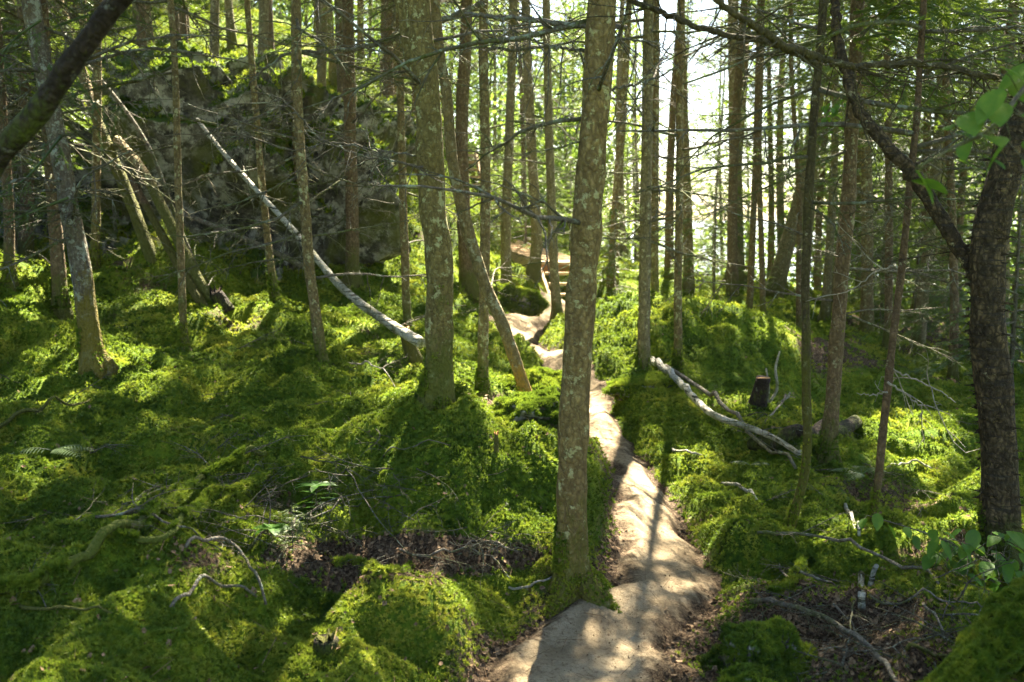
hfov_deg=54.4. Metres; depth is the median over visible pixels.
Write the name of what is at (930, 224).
young spruce
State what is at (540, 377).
mossy rock
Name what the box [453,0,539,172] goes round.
spruce tree
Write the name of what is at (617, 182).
spruce tree
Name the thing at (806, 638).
twig
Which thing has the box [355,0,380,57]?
spruce tree
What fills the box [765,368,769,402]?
dead shoot
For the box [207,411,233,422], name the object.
twig
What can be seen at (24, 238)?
spruce tree
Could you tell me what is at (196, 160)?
boulder
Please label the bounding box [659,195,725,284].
young spruce
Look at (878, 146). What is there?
spruce tree
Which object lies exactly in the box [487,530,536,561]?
twig
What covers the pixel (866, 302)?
spruce tree
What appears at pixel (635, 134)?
spruce tree
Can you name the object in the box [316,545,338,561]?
twig
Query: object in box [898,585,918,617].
twig
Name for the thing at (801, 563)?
moss
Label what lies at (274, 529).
seedling
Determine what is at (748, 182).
spruce tree
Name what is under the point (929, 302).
spruce tree
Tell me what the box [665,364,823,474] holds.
fallen pole
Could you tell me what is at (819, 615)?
stick
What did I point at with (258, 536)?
stick
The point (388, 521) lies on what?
twig
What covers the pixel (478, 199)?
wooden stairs
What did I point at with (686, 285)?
spruce tree
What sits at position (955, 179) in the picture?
spruce tree
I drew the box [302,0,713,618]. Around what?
spruce tree
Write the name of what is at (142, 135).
leaning snag
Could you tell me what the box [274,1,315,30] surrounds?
spruce tree
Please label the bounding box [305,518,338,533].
twig
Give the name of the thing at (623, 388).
mossy rock
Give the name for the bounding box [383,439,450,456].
stick
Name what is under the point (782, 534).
stick
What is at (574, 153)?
wood
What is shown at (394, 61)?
spruce tree
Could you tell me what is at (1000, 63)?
spruce tree
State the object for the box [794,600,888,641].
twig
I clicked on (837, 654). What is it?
twig
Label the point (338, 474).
twig
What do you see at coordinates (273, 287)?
spruce tree
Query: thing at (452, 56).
spruce tree
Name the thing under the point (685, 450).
birch stick
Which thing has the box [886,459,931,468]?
birch stick
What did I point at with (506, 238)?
spruce tree
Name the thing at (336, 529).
twig
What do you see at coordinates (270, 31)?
spruce tree
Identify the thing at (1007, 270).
spruce tree
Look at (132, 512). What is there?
twig
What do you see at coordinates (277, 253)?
fallen pole
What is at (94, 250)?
spruce tree
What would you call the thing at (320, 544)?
twig
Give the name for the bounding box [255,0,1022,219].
sky
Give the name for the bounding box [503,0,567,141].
spruce tree
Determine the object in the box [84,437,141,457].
twig
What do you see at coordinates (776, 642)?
mossy rock
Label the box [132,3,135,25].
spruce tree
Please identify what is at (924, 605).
stick
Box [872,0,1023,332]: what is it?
spruce tree
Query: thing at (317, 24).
spruce tree
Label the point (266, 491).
twig
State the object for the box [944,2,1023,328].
spruce tree
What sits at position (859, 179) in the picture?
spruce tree
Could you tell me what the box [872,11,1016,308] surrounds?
spruce tree
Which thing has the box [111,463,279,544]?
mossy branch
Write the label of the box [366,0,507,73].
spruce tree
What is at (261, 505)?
twig
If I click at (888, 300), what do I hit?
spruce tree
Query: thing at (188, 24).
spruce tree
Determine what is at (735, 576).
twig
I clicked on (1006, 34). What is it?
spruce tree
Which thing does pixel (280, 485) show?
twig
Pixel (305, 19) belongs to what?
spruce tree
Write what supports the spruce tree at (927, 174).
on the ground
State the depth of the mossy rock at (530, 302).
13.40 m
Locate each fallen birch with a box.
[196,111,465,348]
[651,357,801,455]
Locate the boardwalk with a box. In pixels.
[499,239,569,283]
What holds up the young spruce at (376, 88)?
on the ground
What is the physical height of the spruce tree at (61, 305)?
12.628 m
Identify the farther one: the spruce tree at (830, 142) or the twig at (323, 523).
the spruce tree at (830, 142)
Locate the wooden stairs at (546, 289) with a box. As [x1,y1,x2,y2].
[540,261,569,296]
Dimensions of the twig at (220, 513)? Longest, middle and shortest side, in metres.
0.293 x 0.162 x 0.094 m
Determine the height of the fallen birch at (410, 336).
2.048 m
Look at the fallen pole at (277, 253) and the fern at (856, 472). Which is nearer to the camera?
the fern at (856, 472)
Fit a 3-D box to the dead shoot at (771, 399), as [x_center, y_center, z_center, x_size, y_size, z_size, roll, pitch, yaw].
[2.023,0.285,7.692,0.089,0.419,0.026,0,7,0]
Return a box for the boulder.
[0,37,415,281]
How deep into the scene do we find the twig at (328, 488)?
4.72 m
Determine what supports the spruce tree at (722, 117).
on the ground
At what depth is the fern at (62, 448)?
5.05 m
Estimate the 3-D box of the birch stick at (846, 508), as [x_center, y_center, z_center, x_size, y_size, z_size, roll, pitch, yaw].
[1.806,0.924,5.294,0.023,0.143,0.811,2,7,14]
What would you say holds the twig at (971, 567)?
on the ground
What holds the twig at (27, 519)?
on the ground
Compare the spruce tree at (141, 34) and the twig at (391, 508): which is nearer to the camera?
the twig at (391, 508)
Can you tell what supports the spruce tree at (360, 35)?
on the ground
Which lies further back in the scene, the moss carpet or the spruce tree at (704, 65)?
the spruce tree at (704, 65)
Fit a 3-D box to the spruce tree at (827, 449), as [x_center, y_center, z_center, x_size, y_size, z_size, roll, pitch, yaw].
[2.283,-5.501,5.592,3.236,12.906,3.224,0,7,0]
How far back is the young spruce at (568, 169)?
20.72 m
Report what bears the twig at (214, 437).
on the ground
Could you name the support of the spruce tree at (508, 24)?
on the ground
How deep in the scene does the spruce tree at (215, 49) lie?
16.88 m
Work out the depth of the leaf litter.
4.00 m
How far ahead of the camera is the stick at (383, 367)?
7.04 m
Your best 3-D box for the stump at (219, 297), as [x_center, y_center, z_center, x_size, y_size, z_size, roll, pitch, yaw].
[-2.624,-0.364,9.024,0.221,0.302,0.175,0,7,0]
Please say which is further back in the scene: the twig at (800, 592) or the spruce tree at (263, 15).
the spruce tree at (263, 15)
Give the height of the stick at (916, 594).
0.338 m
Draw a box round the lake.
[601,220,1015,296]
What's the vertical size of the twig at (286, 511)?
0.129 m
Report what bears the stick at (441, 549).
on the ground
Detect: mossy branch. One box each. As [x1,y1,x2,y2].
[0,433,305,598]
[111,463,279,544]
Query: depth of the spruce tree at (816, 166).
18.34 m
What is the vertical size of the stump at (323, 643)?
0.114 m
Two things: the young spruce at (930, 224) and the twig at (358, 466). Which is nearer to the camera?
the twig at (358, 466)
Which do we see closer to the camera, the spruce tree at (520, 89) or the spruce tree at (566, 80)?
the spruce tree at (520, 89)
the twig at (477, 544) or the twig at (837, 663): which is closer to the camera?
the twig at (837, 663)
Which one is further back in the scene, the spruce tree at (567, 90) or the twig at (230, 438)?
the spruce tree at (567, 90)
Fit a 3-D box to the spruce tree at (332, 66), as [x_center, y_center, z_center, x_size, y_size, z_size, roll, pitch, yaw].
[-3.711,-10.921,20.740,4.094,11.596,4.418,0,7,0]
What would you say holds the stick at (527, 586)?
on the ground
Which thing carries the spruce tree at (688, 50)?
on the ground
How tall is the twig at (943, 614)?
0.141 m
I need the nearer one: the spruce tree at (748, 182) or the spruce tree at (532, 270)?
the spruce tree at (532, 270)
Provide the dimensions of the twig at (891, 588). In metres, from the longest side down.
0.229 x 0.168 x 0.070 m
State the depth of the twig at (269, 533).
4.16 m
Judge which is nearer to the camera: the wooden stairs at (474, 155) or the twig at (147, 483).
the twig at (147, 483)
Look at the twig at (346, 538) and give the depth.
4.46 m
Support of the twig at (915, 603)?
on the ground
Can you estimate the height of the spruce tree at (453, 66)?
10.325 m
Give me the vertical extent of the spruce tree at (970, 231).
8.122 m
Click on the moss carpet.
(290, 638)
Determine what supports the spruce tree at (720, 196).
on the ground
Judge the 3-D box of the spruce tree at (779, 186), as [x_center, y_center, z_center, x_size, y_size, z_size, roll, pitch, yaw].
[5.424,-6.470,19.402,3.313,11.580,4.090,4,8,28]
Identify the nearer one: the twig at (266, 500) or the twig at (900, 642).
the twig at (900, 642)
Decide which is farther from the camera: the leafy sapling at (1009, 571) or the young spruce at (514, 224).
the young spruce at (514, 224)
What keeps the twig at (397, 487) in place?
on the ground
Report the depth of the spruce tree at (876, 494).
4.92 m
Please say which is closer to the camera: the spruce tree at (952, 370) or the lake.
the spruce tree at (952, 370)
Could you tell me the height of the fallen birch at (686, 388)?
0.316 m
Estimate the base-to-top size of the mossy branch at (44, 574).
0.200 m
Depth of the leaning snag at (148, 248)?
9.64 m
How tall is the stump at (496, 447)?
0.171 m
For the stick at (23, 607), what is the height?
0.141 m
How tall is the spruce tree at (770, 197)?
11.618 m
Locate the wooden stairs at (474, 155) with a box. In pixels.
[468,150,480,184]
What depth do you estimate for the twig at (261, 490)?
4.43 m
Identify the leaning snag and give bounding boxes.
[54,0,164,264]
[60,39,215,275]
[83,96,226,301]
[121,158,208,306]
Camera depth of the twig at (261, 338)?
7.88 m
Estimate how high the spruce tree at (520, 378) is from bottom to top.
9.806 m
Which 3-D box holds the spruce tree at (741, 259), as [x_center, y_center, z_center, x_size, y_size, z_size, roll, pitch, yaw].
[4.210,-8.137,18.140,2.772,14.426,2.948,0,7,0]
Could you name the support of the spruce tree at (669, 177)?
on the ground
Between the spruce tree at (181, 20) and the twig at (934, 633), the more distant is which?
the spruce tree at (181, 20)
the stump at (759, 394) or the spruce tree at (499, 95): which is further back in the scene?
the spruce tree at (499, 95)
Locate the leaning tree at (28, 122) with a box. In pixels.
[0,0,133,178]
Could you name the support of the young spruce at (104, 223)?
on the ground
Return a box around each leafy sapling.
[821,92,845,135]
[858,512,1023,592]
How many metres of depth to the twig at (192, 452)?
4.89 m
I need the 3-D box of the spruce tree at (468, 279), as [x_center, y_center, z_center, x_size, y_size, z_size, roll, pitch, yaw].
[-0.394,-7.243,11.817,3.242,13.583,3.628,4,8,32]
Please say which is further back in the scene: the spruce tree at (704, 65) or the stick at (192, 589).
the spruce tree at (704, 65)
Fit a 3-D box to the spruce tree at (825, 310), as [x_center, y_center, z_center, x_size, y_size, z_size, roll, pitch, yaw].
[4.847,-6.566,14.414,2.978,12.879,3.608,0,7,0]
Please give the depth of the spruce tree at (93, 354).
6.45 m
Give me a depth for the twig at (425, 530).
4.43 m
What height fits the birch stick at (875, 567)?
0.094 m
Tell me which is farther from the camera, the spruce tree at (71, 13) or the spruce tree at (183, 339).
the spruce tree at (71, 13)
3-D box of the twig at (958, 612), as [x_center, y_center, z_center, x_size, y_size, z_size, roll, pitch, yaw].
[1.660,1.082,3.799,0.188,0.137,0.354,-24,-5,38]
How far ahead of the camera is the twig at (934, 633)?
3.51 m
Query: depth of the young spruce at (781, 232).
18.75 m
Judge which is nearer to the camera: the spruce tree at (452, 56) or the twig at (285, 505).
the twig at (285, 505)
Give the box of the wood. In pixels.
[237,0,1017,309]
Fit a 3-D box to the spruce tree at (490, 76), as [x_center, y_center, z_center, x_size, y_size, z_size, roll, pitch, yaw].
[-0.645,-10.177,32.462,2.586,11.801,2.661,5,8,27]
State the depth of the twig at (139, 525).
3.50 m
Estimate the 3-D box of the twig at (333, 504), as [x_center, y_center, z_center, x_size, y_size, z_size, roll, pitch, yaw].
[-0.752,0.734,4.316,0.399,0.191,0.206,-2,7,-16]
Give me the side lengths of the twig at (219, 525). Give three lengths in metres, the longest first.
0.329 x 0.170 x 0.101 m
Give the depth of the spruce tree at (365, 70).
12.43 m
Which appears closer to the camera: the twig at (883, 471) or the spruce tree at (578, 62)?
the twig at (883, 471)
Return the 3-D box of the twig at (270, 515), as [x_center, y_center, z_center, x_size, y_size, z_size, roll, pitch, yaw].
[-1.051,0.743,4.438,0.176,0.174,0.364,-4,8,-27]
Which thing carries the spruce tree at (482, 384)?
on the ground
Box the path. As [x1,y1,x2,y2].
[481,292,722,681]
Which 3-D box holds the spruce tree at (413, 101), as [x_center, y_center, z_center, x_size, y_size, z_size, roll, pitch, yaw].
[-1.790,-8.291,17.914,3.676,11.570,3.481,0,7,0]
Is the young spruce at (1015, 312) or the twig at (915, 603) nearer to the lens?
the twig at (915, 603)
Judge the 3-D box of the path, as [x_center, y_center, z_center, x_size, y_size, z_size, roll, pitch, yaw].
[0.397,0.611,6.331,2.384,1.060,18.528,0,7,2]
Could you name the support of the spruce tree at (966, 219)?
on the ground
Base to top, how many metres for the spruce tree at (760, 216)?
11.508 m
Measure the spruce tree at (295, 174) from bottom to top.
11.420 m
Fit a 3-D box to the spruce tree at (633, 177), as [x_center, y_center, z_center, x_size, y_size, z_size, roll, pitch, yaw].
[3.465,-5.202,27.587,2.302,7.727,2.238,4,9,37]
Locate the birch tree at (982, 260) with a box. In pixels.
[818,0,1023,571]
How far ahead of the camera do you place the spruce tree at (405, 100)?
22.76 m
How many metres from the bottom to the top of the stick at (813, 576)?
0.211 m
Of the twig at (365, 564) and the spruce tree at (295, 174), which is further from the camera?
the spruce tree at (295, 174)
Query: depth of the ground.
5.12 m
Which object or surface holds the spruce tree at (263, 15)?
on the ground
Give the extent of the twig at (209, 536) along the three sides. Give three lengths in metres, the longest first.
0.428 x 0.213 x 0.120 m
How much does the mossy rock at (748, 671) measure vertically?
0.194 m
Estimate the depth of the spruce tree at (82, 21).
18.18 m
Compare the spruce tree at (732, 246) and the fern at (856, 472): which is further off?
the spruce tree at (732, 246)
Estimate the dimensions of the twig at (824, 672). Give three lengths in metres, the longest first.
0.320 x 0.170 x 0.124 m
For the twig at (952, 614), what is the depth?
3.65 m
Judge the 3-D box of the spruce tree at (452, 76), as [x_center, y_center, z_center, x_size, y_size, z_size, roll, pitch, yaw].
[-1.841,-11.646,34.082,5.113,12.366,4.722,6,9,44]
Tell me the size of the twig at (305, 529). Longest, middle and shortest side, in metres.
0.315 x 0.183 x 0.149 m
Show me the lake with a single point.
(696, 231)
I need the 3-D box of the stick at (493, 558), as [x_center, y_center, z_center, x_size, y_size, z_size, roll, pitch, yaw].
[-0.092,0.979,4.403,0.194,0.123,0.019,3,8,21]
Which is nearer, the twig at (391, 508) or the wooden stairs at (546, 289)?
the twig at (391, 508)
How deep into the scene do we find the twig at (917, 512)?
5.22 m
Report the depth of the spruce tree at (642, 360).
8.50 m
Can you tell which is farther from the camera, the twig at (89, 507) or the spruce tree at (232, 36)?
the spruce tree at (232, 36)
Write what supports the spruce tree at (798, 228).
on the ground
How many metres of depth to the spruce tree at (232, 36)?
21.01 m
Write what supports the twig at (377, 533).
on the ground
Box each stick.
[0,370,112,427]
[19,557,111,613]
[95,483,222,550]
[169,574,256,606]
[184,535,266,604]
[193,496,361,552]
[331,552,415,576]
[341,468,468,574]
[344,353,410,385]
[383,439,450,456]
[399,516,525,565]
[471,547,510,578]
[508,576,551,589]
[672,448,701,455]
[721,482,756,498]
[727,565,899,681]
[757,510,939,583]
[762,562,846,587]
[764,391,795,423]
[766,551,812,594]
[811,619,962,662]
[826,603,854,630]
[844,502,860,535]
[857,571,865,611]
[862,561,1015,621]
[867,564,878,585]
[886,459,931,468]
[922,602,946,641]
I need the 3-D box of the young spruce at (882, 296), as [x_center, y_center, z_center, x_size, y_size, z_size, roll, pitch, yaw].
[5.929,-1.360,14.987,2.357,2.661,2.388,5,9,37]
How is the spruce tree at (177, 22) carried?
on the ground
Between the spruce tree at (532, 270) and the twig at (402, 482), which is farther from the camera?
the spruce tree at (532, 270)
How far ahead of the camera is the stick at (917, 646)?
3.35 m
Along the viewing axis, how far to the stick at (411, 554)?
4.34 m
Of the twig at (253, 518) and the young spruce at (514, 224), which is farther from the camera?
the young spruce at (514, 224)
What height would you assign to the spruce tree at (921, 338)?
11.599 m
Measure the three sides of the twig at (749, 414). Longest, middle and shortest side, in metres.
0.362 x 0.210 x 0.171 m
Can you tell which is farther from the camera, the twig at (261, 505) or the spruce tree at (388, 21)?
the spruce tree at (388, 21)
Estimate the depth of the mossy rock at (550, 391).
5.67 m
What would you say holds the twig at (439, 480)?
on the ground
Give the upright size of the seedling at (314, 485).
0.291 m
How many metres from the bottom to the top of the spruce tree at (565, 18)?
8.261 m
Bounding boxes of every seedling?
[253,523,292,541]
[294,481,340,517]
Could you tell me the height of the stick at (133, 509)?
0.325 m
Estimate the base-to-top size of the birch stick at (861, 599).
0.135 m
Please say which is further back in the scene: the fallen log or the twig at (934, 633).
the fallen log
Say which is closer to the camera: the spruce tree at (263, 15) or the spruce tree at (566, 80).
the spruce tree at (263, 15)
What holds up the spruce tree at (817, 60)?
on the ground
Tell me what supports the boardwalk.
on the ground
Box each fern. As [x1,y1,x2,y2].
[11,445,94,457]
[730,460,769,464]
[830,466,886,480]
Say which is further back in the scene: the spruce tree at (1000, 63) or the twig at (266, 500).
the spruce tree at (1000, 63)
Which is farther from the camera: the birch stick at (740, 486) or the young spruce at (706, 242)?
the young spruce at (706, 242)
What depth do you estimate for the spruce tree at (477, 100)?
40.70 m
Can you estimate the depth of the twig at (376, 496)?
4.63 m
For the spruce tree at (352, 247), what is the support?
on the ground
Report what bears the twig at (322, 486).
on the ground
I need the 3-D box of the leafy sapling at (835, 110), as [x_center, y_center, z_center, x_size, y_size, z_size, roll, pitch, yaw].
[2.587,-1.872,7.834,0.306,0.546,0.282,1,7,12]
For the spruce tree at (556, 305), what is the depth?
13.01 m
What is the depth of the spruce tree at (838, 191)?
24.53 m
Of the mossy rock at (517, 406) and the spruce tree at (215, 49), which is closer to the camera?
the mossy rock at (517, 406)
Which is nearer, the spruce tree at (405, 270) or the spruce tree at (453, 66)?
the spruce tree at (405, 270)
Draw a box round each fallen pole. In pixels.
[184,200,303,268]
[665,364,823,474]
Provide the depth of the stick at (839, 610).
3.99 m
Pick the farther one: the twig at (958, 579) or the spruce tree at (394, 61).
the spruce tree at (394, 61)
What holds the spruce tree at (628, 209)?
on the ground
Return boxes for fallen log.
[747,415,862,456]
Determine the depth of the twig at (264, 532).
4.16 m
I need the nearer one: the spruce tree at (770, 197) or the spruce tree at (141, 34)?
the spruce tree at (141, 34)
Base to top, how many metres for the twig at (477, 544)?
0.172 m
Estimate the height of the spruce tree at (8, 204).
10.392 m
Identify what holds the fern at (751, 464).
on the ground
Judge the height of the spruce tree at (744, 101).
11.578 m
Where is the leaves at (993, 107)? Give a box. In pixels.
[911,63,1023,203]
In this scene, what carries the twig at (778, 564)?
on the ground
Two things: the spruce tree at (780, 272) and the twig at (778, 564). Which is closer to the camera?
the twig at (778, 564)
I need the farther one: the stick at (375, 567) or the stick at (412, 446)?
the stick at (412, 446)
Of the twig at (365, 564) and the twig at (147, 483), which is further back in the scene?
the twig at (147, 483)
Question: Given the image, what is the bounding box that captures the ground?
[0,0,1023,681]
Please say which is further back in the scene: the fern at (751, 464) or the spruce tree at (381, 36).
the spruce tree at (381, 36)
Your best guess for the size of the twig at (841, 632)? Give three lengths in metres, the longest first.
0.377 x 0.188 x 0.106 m
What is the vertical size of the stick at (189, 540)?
0.249 m
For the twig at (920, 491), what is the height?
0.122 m
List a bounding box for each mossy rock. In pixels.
[490,391,558,428]
[493,279,549,316]
[501,366,561,391]
[532,385,559,430]
[601,370,683,400]
[698,614,817,681]
[714,661,788,681]
[916,575,1023,681]
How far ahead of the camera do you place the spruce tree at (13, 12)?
19.11 m
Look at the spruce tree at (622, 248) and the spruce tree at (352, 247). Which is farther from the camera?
the spruce tree at (622, 248)
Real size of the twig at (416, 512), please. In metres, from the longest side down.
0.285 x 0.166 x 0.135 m
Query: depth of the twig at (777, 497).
5.71 m
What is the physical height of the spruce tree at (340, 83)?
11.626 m
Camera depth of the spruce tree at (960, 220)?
18.68 m
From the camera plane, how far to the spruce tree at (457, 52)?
29.60 m
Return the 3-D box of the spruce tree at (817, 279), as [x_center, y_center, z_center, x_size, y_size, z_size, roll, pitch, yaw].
[6.273,-5.942,20.507,4.329,11.562,3.936,0,7,0]
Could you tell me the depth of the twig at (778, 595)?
4.04 m
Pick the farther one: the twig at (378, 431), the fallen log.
the fallen log
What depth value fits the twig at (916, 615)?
3.50 m
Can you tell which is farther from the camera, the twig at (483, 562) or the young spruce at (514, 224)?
the young spruce at (514, 224)
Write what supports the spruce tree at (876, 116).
on the ground
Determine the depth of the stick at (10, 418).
5.58 m
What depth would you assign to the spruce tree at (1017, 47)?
16.60 m
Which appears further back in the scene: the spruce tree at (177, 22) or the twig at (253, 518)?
the spruce tree at (177, 22)
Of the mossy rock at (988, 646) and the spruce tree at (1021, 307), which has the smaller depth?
the mossy rock at (988, 646)
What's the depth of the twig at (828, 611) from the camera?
4.02 m
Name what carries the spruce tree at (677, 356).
on the ground
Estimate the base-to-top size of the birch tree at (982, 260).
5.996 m
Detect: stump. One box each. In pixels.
[209,284,234,312]
[313,628,338,655]
[400,326,422,364]
[493,430,498,452]
[747,375,770,409]
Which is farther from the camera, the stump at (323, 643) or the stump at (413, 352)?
the stump at (413, 352)
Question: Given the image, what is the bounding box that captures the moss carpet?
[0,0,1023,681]
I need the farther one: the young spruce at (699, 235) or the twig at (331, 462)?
the young spruce at (699, 235)
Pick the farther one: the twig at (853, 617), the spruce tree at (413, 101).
the spruce tree at (413, 101)
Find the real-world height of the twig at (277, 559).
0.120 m
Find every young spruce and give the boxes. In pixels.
[0,13,124,253]
[270,503,317,560]
[355,54,415,113]
[475,133,573,254]
[528,147,630,259]
[559,194,661,301]
[601,146,682,268]
[659,160,776,294]
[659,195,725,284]
[754,176,860,292]
[811,164,968,315]
[832,164,969,340]
[882,139,1023,356]
[900,168,1023,384]
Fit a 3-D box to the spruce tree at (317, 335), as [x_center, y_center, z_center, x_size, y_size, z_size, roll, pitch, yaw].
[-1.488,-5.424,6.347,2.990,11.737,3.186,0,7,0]
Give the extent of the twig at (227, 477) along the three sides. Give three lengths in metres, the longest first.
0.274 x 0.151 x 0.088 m
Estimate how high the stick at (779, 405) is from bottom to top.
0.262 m
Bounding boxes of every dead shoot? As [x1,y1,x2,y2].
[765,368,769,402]
[769,351,779,402]
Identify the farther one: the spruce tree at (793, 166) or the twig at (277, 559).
the spruce tree at (793, 166)
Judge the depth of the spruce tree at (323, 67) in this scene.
17.69 m
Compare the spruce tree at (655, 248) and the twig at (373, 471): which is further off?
the spruce tree at (655, 248)
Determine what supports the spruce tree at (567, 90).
on the ground
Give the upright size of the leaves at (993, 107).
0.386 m
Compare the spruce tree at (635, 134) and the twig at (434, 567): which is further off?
the spruce tree at (635, 134)
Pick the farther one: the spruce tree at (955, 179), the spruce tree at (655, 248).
the spruce tree at (955, 179)
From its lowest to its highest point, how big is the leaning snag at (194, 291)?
1.505 m
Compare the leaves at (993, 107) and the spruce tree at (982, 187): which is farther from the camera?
the spruce tree at (982, 187)
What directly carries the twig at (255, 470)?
on the ground
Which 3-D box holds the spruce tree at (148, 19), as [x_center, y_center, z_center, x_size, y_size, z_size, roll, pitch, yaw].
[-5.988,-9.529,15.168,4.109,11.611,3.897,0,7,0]
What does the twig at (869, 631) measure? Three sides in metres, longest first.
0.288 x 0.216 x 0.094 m
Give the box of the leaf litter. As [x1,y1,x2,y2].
[0,235,1022,681]
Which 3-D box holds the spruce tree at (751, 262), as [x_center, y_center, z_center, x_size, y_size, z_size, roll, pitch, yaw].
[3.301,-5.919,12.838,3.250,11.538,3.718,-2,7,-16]
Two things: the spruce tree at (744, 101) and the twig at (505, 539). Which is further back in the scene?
the spruce tree at (744, 101)
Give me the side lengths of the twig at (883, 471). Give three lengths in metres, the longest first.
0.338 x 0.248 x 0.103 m
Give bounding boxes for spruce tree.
[0,0,126,258]
[0,0,200,291]
[0,0,204,321]
[0,0,257,379]
[4,0,16,27]
[14,0,145,269]
[23,0,337,350]
[64,0,76,35]
[77,1,86,32]
[126,0,204,47]
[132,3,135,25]
[135,0,154,46]
[146,0,377,301]
[156,0,487,368]
[174,3,179,38]
[178,0,188,44]
[186,1,189,36]
[201,0,644,399]
[203,0,363,272]
[207,0,290,55]
[209,0,219,59]
[224,0,237,49]
[228,0,622,410]
[256,0,477,288]
[268,0,274,50]
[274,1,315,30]
[277,0,343,101]
[287,0,363,86]
[302,0,318,71]
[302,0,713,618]
[304,5,307,28]
[321,0,518,140]
[327,0,360,86]
[327,3,491,96]
[328,0,496,329]
[341,0,412,102]
[351,0,555,392]
[354,0,383,97]
[354,0,539,302]
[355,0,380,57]
[356,0,379,69]
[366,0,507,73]
[373,0,453,99]
[377,0,450,173]
[382,0,585,283]
[404,64,410,103]
[440,3,479,102]
[440,6,473,130]
[441,1,637,282]
[441,10,514,129]
[445,0,581,217]
[452,1,517,162]
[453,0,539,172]
[453,0,561,65]
[458,28,504,152]
[468,0,629,320]
[468,4,542,170]
[491,0,790,371]
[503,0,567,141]
[527,0,614,214]
[532,0,702,290]
[532,0,714,260]
[538,0,586,225]
[538,2,579,211]
[545,0,1023,530]
[553,0,615,212]
[555,0,792,370]
[557,0,721,296]
[567,0,772,279]
[580,0,802,293]
[603,12,664,262]
[606,3,675,259]
[606,13,665,260]
[617,0,1023,527]
[637,0,727,203]
[659,1,726,269]
[668,0,845,315]
[669,0,803,310]
[673,0,809,283]
[675,0,807,252]
[682,13,758,272]
[683,0,1023,465]
[688,3,763,272]
[694,0,840,277]
[695,0,849,282]
[696,0,875,296]
[704,0,913,251]
[704,66,776,274]
[707,2,908,290]
[709,1,884,328]
[738,0,1023,333]
[742,3,876,279]
[743,0,1023,349]
[745,0,932,321]
[748,0,1023,380]
[749,0,953,311]
[764,18,845,228]
[765,0,879,298]
[774,3,960,293]
[801,0,1020,308]
[804,17,906,287]
[816,0,1023,344]
[816,5,976,297]
[821,7,1023,307]
[834,15,1016,294]
[870,0,1023,224]
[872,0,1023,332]
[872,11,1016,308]
[875,1,1023,309]
[904,0,1023,324]
[909,100,975,309]
[912,6,1023,317]
[936,22,1017,325]
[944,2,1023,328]
[970,3,1023,243]
[981,31,1023,100]
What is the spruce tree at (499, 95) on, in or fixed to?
on the ground
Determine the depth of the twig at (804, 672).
3.41 m
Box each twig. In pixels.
[1,510,53,531]
[58,482,112,524]
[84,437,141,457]
[105,496,205,523]
[122,472,201,504]
[125,515,148,535]
[131,477,169,493]
[163,441,230,474]
[187,426,219,455]
[187,501,247,524]
[202,518,277,547]
[205,534,243,555]
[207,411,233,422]
[209,431,250,459]
[210,472,248,482]
[213,524,303,548]
[223,510,278,532]
[232,458,278,499]
[232,485,280,547]
[239,324,284,348]
[241,475,286,510]
[246,526,291,541]
[254,468,310,502]
[254,473,280,501]
[257,482,283,523]
[258,489,284,510]
[264,502,306,512]
[269,505,308,522]
[272,545,288,569]
[284,519,322,543]
[294,483,350,518]
[297,480,345,495]
[297,489,382,533]
[300,454,374,490]
[300,469,359,498]
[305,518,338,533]
[308,500,337,523]
[312,532,330,557]
[315,501,367,548]
[316,446,392,500]
[316,483,407,512]
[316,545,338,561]
[319,526,365,556]
[343,419,396,456]
[344,554,399,576]
[360,516,405,564]
[363,468,413,485]
[371,498,413,523]
[372,510,393,535]
[375,482,422,496]
[388,473,421,502]
[397,493,453,535]
[402,503,466,544]
[416,468,459,506]
[428,561,444,574]
[447,537,508,590]
[456,516,530,566]
[456,532,552,555]
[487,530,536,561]
[709,564,756,589]
[744,412,776,420]
[749,586,806,607]
[750,612,831,644]
[751,585,820,621]
[758,557,839,582]
[766,484,817,501]
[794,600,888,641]
[796,657,821,680]
[797,641,847,667]
[799,660,850,681]
[803,596,861,633]
[813,644,865,673]
[823,614,888,636]
[828,613,896,644]
[836,622,890,663]
[841,638,921,672]
[861,461,916,484]
[861,572,913,603]
[874,590,955,638]
[875,607,954,643]
[893,617,969,645]
[894,506,927,526]
[897,582,933,626]
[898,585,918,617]
[903,476,940,499]
[906,548,975,583]
[919,603,973,627]
[931,593,961,638]
[932,550,1019,580]
[939,606,982,625]
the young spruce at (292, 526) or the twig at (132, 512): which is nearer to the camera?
the twig at (132, 512)
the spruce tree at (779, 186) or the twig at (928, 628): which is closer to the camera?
the twig at (928, 628)
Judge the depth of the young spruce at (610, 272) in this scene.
15.82 m
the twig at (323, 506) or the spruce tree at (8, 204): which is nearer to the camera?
the twig at (323, 506)
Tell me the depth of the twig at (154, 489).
4.66 m
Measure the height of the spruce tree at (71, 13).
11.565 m
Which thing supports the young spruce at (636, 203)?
on the ground
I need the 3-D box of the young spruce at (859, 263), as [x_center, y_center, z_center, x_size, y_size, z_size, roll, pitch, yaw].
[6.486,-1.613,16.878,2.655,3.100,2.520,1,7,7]
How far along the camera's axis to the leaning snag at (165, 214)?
9.23 m

